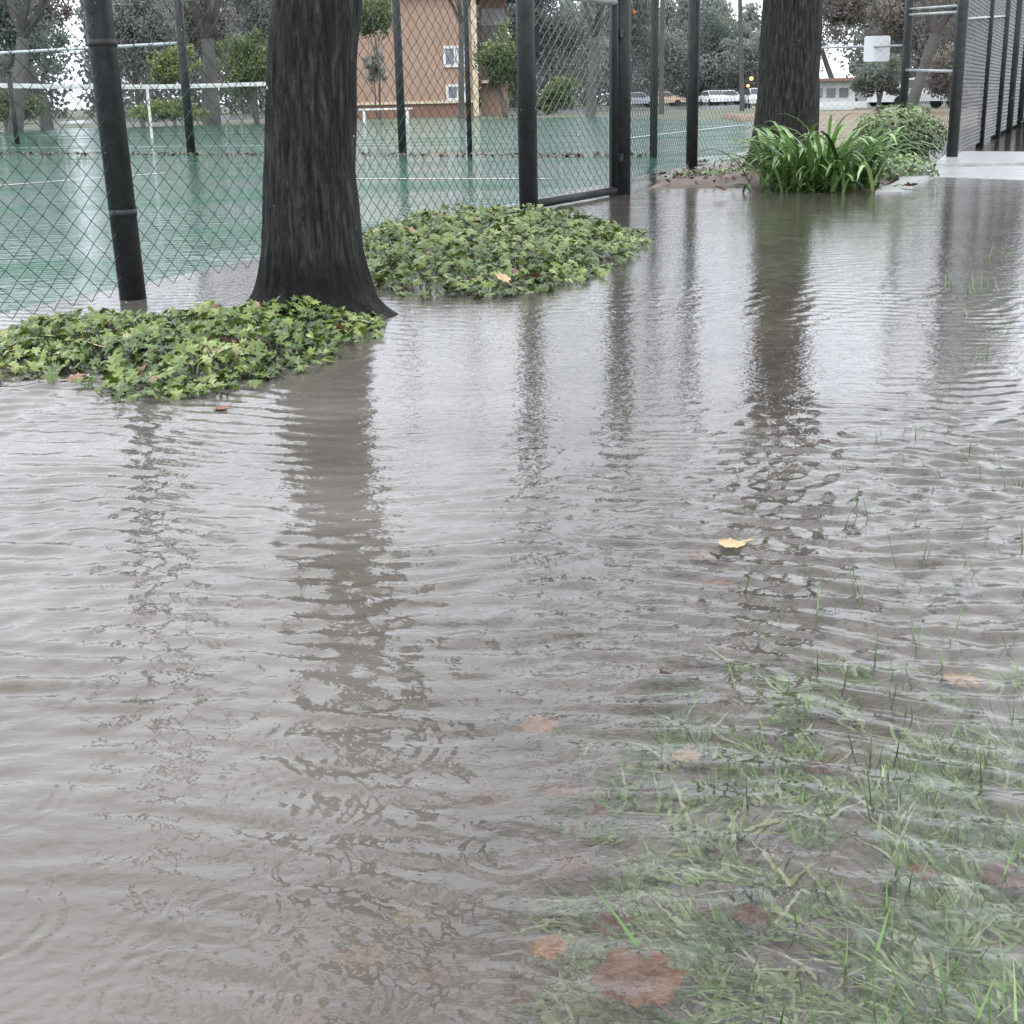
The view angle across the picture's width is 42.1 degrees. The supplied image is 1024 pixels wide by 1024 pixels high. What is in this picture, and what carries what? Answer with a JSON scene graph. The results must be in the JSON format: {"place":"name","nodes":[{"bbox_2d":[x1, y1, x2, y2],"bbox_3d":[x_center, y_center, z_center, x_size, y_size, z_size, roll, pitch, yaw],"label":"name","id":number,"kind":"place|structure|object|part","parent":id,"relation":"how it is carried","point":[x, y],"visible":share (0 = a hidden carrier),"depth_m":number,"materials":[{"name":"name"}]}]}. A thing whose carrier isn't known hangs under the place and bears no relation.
{"place":"outdoors","nodes":[
{"label":"outdoors","id":0,"kind":"place"},
{"bbox_2d":[0,0,913,109],"label":"sky","id":1,"kind":"structure","parent":0,"point":[74,29],"materials":[{"name":"white"}]},
{"bbox_2d":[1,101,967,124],"bbox_3d":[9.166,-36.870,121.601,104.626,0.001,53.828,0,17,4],"label":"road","id":2,"kind":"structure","parent":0,"point":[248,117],"depth_m":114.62,"materials":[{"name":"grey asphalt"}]},
{"bbox_2d":[631,92,658,106],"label":"parked car","id":3,"kind":"object","parent":2,"relation":"on","point":[640,99],"visible":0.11,"depth_m":128.23,"materials":[{"name":"silver metal"}]},
{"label":"windows","id":4,"kind":"part","parent":3,"relation":"part of","materials":[{"name":"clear glass"}]},
{"bbox_2d":[644,91,685,106],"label":"parked car","id":5,"kind":"object","parent":2,"relation":"on","point":[674,101],"visible":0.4,"depth_m":133.19,"materials":[{"name":"beige metal"}]},
{"bbox_2d":[699,90,728,105],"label":"parked car","id":6,"kind":"object","parent":2,"relation":"on","point":[717,96],"visible":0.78,"depth_m":130.86,"materials":[{"name":"white metal"}]},
{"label":"windows","id":7,"kind":"part","parent":6,"relation":"part of","materials":[{"name":"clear glass"}]},
{"bbox_2d":[711,90,744,104],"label":"parked car","id":8,"kind":"object","parent":2,"relation":"on","point":[735,94],"visible":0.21,"depth_m":133.03,"materials":[{"name":"white metal"}]},
{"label":"windows","id":9,"kind":"part","parent":8,"relation":"part of","materials":[{"name":"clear glass"}]},
{"bbox_2d":[744,68,756,105],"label":"street light","id":10,"kind":"object","parent":2,"relation":"on","point":[749,84],"visible":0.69,"depth_m":118.86,"materials":[{"name":"yellow glass"}]},
{"bbox_2d":[744,88,757,107],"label":"parked car","id":11,"kind":"object","parent":2,"relation":"on","point":[752,96],"visible":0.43,"depth_m":98.56,"materials":[{"name":"white metal"}]},
{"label":"windows","id":12,"kind":"part","parent":11,"relation":"part of","materials":[{"name":"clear glass"}]},
{"bbox_2d":[0,97,991,129],"bbox_3d":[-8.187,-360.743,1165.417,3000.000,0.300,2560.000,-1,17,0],"label":"ground","id":13,"kind":"structure","parent":0,"point":[262,121],"depth_m":74.21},
{"bbox_2d":[0,75,50,121],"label":"background shrub","id":14,"kind":"object","parent":13,"relation":"on","point":[7,109],"visible":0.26,"depth_m":41.82,"materials":[{"name":"green plant"}]},
{"bbox_2d":[6,0,47,133],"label":"bare tree","id":15,"kind":"object","parent":13,"relation":"on","point":[19,24],"visible":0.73,"depth_m":37.58,"materials":[{"name":"grey plant"}]},
{"bbox_2d":[0,0,82,130],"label":"background tree","id":16,"kind":"object","parent":13,"relation":"on","point":[8,36],"visible":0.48,"depth_m":43.13,"materials":[{"name":"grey plant"}]},
{"bbox_2d":[12,0,74,128],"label":"background tree","id":17,"kind":"object","parent":13,"relation":"on","point":[66,13],"visible":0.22,"depth_m":46.93,"materials":[{"name":"grey plant"}]},
{"bbox_2d":[111,0,176,126],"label":"background tree","id":18,"kind":"object","parent":13,"relation":"on","point":[123,22],"visible":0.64,"depth_m":57.76,"materials":[{"name":"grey plant"}]},
{"bbox_2d":[125,96,213,122],"bbox_3d":[-11.421,-13.297,44.081,2.896,0.935,2.091,-8,18,-20],"label":"background shrub","id":19,"kind":"object","parent":13,"relation":"on","point":[165,112],"visible":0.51,"depth_m":43.61,"materials":[{"name":"green plant"}]},
{"bbox_2d":[137,6,204,125],"bbox_3d":[-12.056,-15.843,47.450,2.151,4.227,1.533,-7,18,-17],"label":"tree","id":20,"kind":"object","parent":13,"relation":"on","point":[167,61],"visible":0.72,"depth_m":47.16,"materials":[{"name":"green plant"}]},
{"bbox_2d":[165,0,237,124],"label":"background tree","id":21,"kind":"object","parent":13,"relation":"on","point":[190,28],"visible":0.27,"depth_m":61.49,"materials":[{"name":"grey plant"}]},
{"bbox_2d":[188,0,220,125],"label":"bare tree","id":22,"kind":"object","parent":13,"relation":"on","point":[206,49],"visible":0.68,"depth_m":48.92,"materials":[{"name":"grey plant"}]},
{"bbox_2d":[196,0,271,121],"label":"background tree","id":23,"kind":"object","parent":13,"relation":"on","point":[256,10],"visible":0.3,"depth_m":69.60,"materials":[{"name":"grey plant"}]},
{"bbox_2d":[202,1,268,123],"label":"background shrub","id":24,"kind":"object","parent":13,"relation":"on","point":[239,69],"visible":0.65,"depth_m":52.62,"materials":[{"name":"green plant"}]},
{"bbox_2d":[357,27,389,119],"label":"background tree","id":25,"kind":"object","parent":13,"relation":"on","point":[375,73],"visible":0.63,"depth_m":70.02,"materials":[{"name":"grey plant"}]},
{"bbox_2d":[359,0,392,119],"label":"background tree","id":26,"kind":"object","parent":13,"relation":"on","point":[386,13],"visible":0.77,"depth_m":67.35,"materials":[{"name":"green plant"}]},
{"bbox_2d":[0,117,753,312],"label":"tennis court","id":27,"kind":"object","parent":13,"relation":"on","point":[19,205],"visible":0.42,"depth_m":11.04,"materials":[{"name":"paint"}]},
{"bbox_2d":[0,70,265,143],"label":"tennis net","id":28,"kind":"object","parent":27,"relation":"on","point":[59,86],"visible":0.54,"depth_m":28.00,"materials":[{"name":"white painted metal"},{"name":"white net tape"},{"name":"netting"}]},
{"bbox_2d":[0,0,658,157],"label":"divider fence","id":29,"kind":"object","parent":27,"relation":"on","point":[186,101],"visible":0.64,"depth_m":16.17,"materials":[{"name":"black metal"}]},
{"bbox_2d":[359,108,412,123],"bbox_3d":[-3.809,-11.966,40.237,1.600,0.475,0.350,-1,17,0],"label":"park bench","id":30,"kind":"object","parent":27,"relation":"on","point":[364,115],"visible":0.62,"depth_m":40.06,"materials":[{"name":"white paint"}]},
{"bbox_2d":[0,150,909,185],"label":"leaf litter","id":31,"kind":"object","parent":27,"relation":"on","point":[678,176],"visible":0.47,"depth_m":14.79,"materials":[{"name":"plant"}]},
{"bbox_2d":[630,0,762,184],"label":"chain link fence","id":32,"kind":"object","parent":27,"relation":"on","point":[692,89],"visible":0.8,"depth_m":11.58,"materials":[{"name":"black metal"}]},
{"bbox_2d":[357,0,536,118],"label":"apartment building","id":33,"kind":"structure","parent":13,"relation":"on","point":[416,81],"depth_m":83.57,"materials":[{"name":"paint"}]},
{"bbox_2d":[443,46,464,66],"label":"window","id":34,"kind":"structure","parent":33,"relation":"in","point":[447,50],"depth_m":83.23,"materials":[{"name":"white paint"}]},
{"bbox_2d":[446,84,465,100],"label":"window","id":35,"kind":"structure","parent":33,"relation":"in","point":[449,96],"depth_m":83.86,"materials":[{"name":"white paint"}]},
{"bbox_2d":[481,8,504,41],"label":"balcony door","id":36,"kind":"structure","parent":33,"relation":"in","point":[496,10],"depth_m":85.43,"materials":[{"name":"grey glass"}]},
{"bbox_2d":[449,0,470,118],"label":"bare tree","id":37,"kind":"object","parent":13,"relation":"on","point":[460,75],"visible":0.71,"depth_m":62.39,"materials":[{"name":"grey plant"}]},
{"bbox_2d":[0,0,981,118],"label":"distant wood","id":38,"kind":"object","parent":13,"relation":"on","point":[856,58],"visible":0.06,"depth_m":172.20,"materials":[{"name":"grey plant"}]},
{"bbox_2d":[469,13,516,117],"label":"background tree","id":39,"kind":"object","parent":13,"relation":"on","point":[498,68],"visible":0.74,"depth_m":66.08,"materials":[{"name":"green plant"}]},
{"bbox_2d":[507,0,608,99],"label":"background tree","id":40,"kind":"object","parent":13,"relation":"on","point":[558,31],"visible":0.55,"depth_m":88.77,"materials":[{"name":"grey plant"}]},
{"bbox_2d":[536,74,580,115],"bbox_3d":[1.489,-15.581,49.712,2.067,1.497,1.527,9,20,29],"label":"background shrub","id":41,"kind":"object","parent":13,"relation":"on","point":[552,96],"visible":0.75,"depth_m":49.42,"materials":[{"name":"green plant"}]},
{"bbox_2d":[583,2,608,116],"bbox_3d":[3.769,-18.426,46.433,6.874,9.088,7.456,-16,22,-39],"label":"bare tree","id":42,"kind":"object","parent":13,"relation":"on","point":[593,51],"visible":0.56,"depth_m":47.22,"materials":[{"name":"grey plant"}]},
{"bbox_2d":[597,0,659,84],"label":"background tree","id":43,"kind":"object","parent":13,"relation":"on","point":[638,28],"visible":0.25,"depth_m":112.50,"materials":[{"name":"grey plant"}]},
{"bbox_2d":[658,0,664,113],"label":"bare tree","id":44,"kind":"object","parent":13,"relation":"on","point":[660,59],"visible":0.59,"depth_m":66.32,"materials":[{"name":"grey plant"}]},
{"bbox_2d":[631,1,723,105],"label":"background tree","id":45,"kind":"object","parent":13,"relation":"on","point":[673,65],"visible":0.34,"depth_m":155.01,"materials":[{"name":"grey plant"}]},
{"bbox_2d":[676,2,760,95],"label":"background tree","id":46,"kind":"object","parent":13,"relation":"on","point":[708,32],"visible":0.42,"depth_m":157.35,"materials":[{"name":"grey plant"}]},
{"bbox_2d":[712,27,760,89],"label":"background tree","id":47,"kind":"object","parent":13,"relation":"on","point":[750,60],"visible":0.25,"depth_m":152.21,"materials":[{"name":"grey plant"}]},
{"bbox_2d":[738,0,744,110],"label":"bare tree","id":48,"kind":"object","parent":13,"relation":"on","point":[740,58],"visible":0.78,"depth_m":75.77,"materials":[{"name":"grey plant"}]},
{"bbox_2d":[819,78,866,109],"bbox_3d":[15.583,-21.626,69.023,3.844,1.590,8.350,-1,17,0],"label":"building","id":49,"kind":"structure","parent":13,"relation":"on","point":[833,99],"depth_m":66.77,"materials":[{"name":"white paint"}]},
{"bbox_2d":[826,88,835,96],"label":"window","id":50,"kind":"structure","parent":49,"relation":"in","point":[831,91],"depth_m":66.79,"materials":[{"name":"grey glass"}]},
{"bbox_2d":[839,88,848,96],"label":"window","id":51,"kind":"structure","parent":49,"relation":"in","point":[844,92],"depth_m":66.79,"materials":[{"name":"grey glass"}]},
{"bbox_2d":[821,0,884,77],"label":"background tree","id":52,"kind":"object","parent":13,"relation":"on","point":[839,15],"visible":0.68,"depth_m":78.17,"materials":[{"name":"grey plant"}]},
{"bbox_2d":[855,88,892,106],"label":"parked car","id":53,"kind":"object","parent":13,"relation":"on","point":[872,104],"visible":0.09,"depth_m":83.18,"materials":[{"name":"grey metal"}]},
{"bbox_2d":[819,0,969,156],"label":"chain link fence","id":54,"kind":"object","parent":13,"relation":"on","point":[961,12],"visible":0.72,"depth_m":13.06,"materials":[{"name":"black metal"}]},
{"bbox_2d":[863,36,890,61],"bbox_3d":[4.132,-5.246,15.064,0.296,0.275,0.004,-1,17,0],"label":"sign","id":55,"kind":"object","parent":54,"relation":"attached to","point":[881,54],"visible":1,"depth_m":15.06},
{"bbox_2d":[856,0,955,75],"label":"background tree","id":56,"kind":"object","parent":13,"relation":"on","point":[892,16],"visible":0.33,"depth_m":73.09,"materials":[{"name":"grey plant"}]},
{"bbox_2d":[875,165,945,193],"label":"kerb","id":57,"kind":"structure","parent":13,"relation":"on","point":[891,189],"depth_m":9.41,"materials":[{"name":"concrete"}]},
{"bbox_2d":[904,182,917,186],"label":"fallen leaf","id":58,"kind":"object","parent":57,"relation":"on","point":[909,184],"visible":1,"depth_m":8.68,"materials":[{"name":"plant"}]},
{"bbox_2d":[867,78,964,108],"bbox_3d":[19.308,-19.862,63.082,4.440,1.415,1.790,-4,17,-10],"label":"parked car","id":59,"kind":"object","parent":13,"relation":"on","point":[889,99],"visible":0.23,"depth_m":62.30,"materials":[{"name":"white metal"}]},
{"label":"windows","id":60,"kind":"part","parent":59,"relation":"part of","materials":[{"name":"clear glass"}]},
{"bbox_2d":[910,0,991,105],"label":"background tree","id":61,"kind":"object","parent":13,"relation":"on","point":[947,41],"visible":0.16,"depth_m":56.57,"materials":[{"name":"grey plant"}]},
{"bbox_2d":[953,0,1001,106],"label":"background tree","id":62,"kind":"object","parent":13,"relation":"on","point":[980,46],"visible":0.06,"depth_m":54.68,"materials":[{"name":"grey plant"}]},
{"bbox_2d":[958,0,1023,152],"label":"chain link fence","id":63,"kind":"object","parent":13,"relation":"on","point":[1007,114],"visible":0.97,"depth_m":16.64,"materials":[{"name":"grey metal"}]},
{"bbox_2d":[0,125,1023,1023],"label":"water","id":64,"kind":"structure","parent":0,"point":[340,689],"depth_m":1.65,"materials":[{"name":"grey liquid"}]},
{"bbox_2d":[213,404,232,409],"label":"fallen leaf","id":65,"kind":"object","parent":64,"relation":"on","point":[221,407],"visible":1,"depth_m":2.98,"materials":[{"name":"brown plant"}]},
{"bbox_2d":[718,537,753,547],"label":"fallen leaf","id":66,"kind":"object","parent":64,"relation":"on","point":[728,543],"visible":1,"depth_m":2.00,"materials":[{"name":"beige plant"}]},
{"bbox_2d":[648,164,897,190],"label":"soil bank","id":67,"kind":"structure","parent":0,"point":[681,182],"depth_m":9.91,"materials":[{"name":"brown soil"}]},
{"bbox_2d":[670,167,766,176],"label":"ground cover plant","id":68,"kind":"object","parent":67,"relation":"on","point":[713,171],"visible":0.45,"depth_m":10.51,"materials":[{"name":"green plant"}]},
{"bbox_2d":[697,111,935,195],"bbox_3d":[2.137,-2.532,9.317,1.635,0.517,1.710,-1,17,0],"label":"strap leaf plant","id":69,"kind":"object","parent":67,"relation":"on","point":[800,164],"visible":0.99,"depth_m":9.12,"materials":[{"name":"green plant"}]},
{"bbox_2d":[849,102,947,164],"bbox_3d":[3.348,-3.267,11.584,0.893,0.585,0.735,-1,17,0],"label":"round shrub","id":70,"kind":"object","parent":67,"relation":"on","point":[919,122],"visible":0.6,"depth_m":11.42,"materials":[{"name":"green plant"}]},
{"bbox_2d":[861,151,939,179],"bbox_3d":[2.917,-2.700,10.393,0.764,0.255,1.106,-1,17,0],"label":"ground cover plant","id":71,"kind":"object","parent":67,"relation":"on","point":[902,166],"visible":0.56,"depth_m":10.07,"materials":[{"name":"green plant"}]},
{"bbox_2d":[563,244,1023,1023],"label":"grass","id":72,"kind":"structure","parent":0,"point":[635,942],"depth_m":1.17,"materials":[{"name":"green plant"}]},
{"bbox_2d":[721,108,992,147],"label":"lawn","id":73,"kind":"structure","parent":0,"point":[824,116],"depth_m":33.42,"materials":[{"name":"plant"}]},
{"bbox_2d":[849,51,910,113],"bbox_3d":[10.565,-12.311,38.009,1.829,2.098,1.352,-1,17,0],"label":"background shrub","id":74,"kind":"object","parent":73,"relation":"on","point":[880,76],"visible":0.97,"depth_m":37.92,"materials":[{"name":"green plant"}]},
{"bbox_2d":[907,0,956,112],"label":"bare tree","id":75,"kind":"object","parent":73,"relation":"on","point":[931,50],"visible":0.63,"depth_m":35.90,"materials":[{"name":"grey plant"}]},
{"bbox_2d":[924,41,974,108],"bbox_3d":[12.504,-12.488,38.061,1.527,1.916,1.242,-1,17,0],"label":"background shrub","id":76,"kind":"object","parent":73,"relation":"on","point":[946,83],"visible":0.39,"depth_m":37.96,"materials":[{"name":"green plant"}]},
{"bbox_2d":[943,86,994,106],"bbox_3d":[15.303,-13.168,42.124,2.983,0.774,2.080,-7,18,-18],"label":"background shrub","id":77,"kind":"object","parent":73,"relation":"on","point":[979,94],"visible":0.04,"depth_m":41.78,"materials":[{"name":"plant"}]},
{"bbox_2d":[933,151,1023,166],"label":"path","id":78,"kind":"structure","parent":0,"point":[985,158],"depth_m":11.78,"materials":[{"name":"concrete"}]},
{"bbox_2d":[934,166,1023,179],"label":"path","id":79,"kind":"structure","parent":0,"point":[1002,172],"depth_m":10.55,"materials":[{"name":"concrete"}]},
{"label":"lawn bed","id":80,"kind":"structure","parent":0,"visible":0},
{"bbox_2d":[0,294,387,401],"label":"ivy patch","id":81,"kind":"object","parent":80,"relation":"on","point":[143,334],"visible":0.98,"depth_m":3.54,"materials":[{"name":"green plant"}]},
{"bbox_2d":[0,0,518,319],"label":"chain link fence","id":82,"kind":"object","parent":80,"relation":"on","point":[102,42],"visible":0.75,"depth_m":4.66,"materials":[{"name":"black metal"}]},
{"bbox_2d":[515,0,630,210],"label":"chain link gate","id":83,"kind":"structure","parent":82,"relation":"attached to","point":[527,39],"depth_m":8.48,"materials":[{"name":"black metal"}]},
{"bbox_2d":[246,0,398,323],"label":"shade tree","id":84,"kind":"object","parent":80,"relation":"on","point":[311,241],"visible":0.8,"depth_m":4.05,"materials":[{"name":"black plant"}]},
{"bbox_2d":[362,202,651,300],"bbox_3d":[-0.096,-1.241,6.014,1.537,0.190,3.232,-1,17,0],"label":"ivy patch","id":85,"kind":"object","parent":80,"relation":"on","point":[541,247],"visible":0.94,"depth_m":5.43,"materials":[{"name":"green plant"}]},
{"bbox_2d":[496,271,511,284],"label":"fallen leaf","id":86,"kind":"object","parent":85,"relation":"on","point":[504,277],"visible":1,"depth_m":4.57,"materials":[{"name":"beige plant"}]},
{"bbox_2d":[527,272,542,278],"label":"fallen leaf","id":87,"kind":"object","parent":85,"relation":"on","point":[532,274],"visible":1,"depth_m":4.69,"materials":[{"name":"brown plant"}]},
{"bbox_2d":[741,0,822,167],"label":"shade tree","id":88,"kind":"object","parent":80,"relation":"on","point":[789,78],"visible":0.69,"depth_m":10.98,"materials":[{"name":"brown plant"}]}
]}

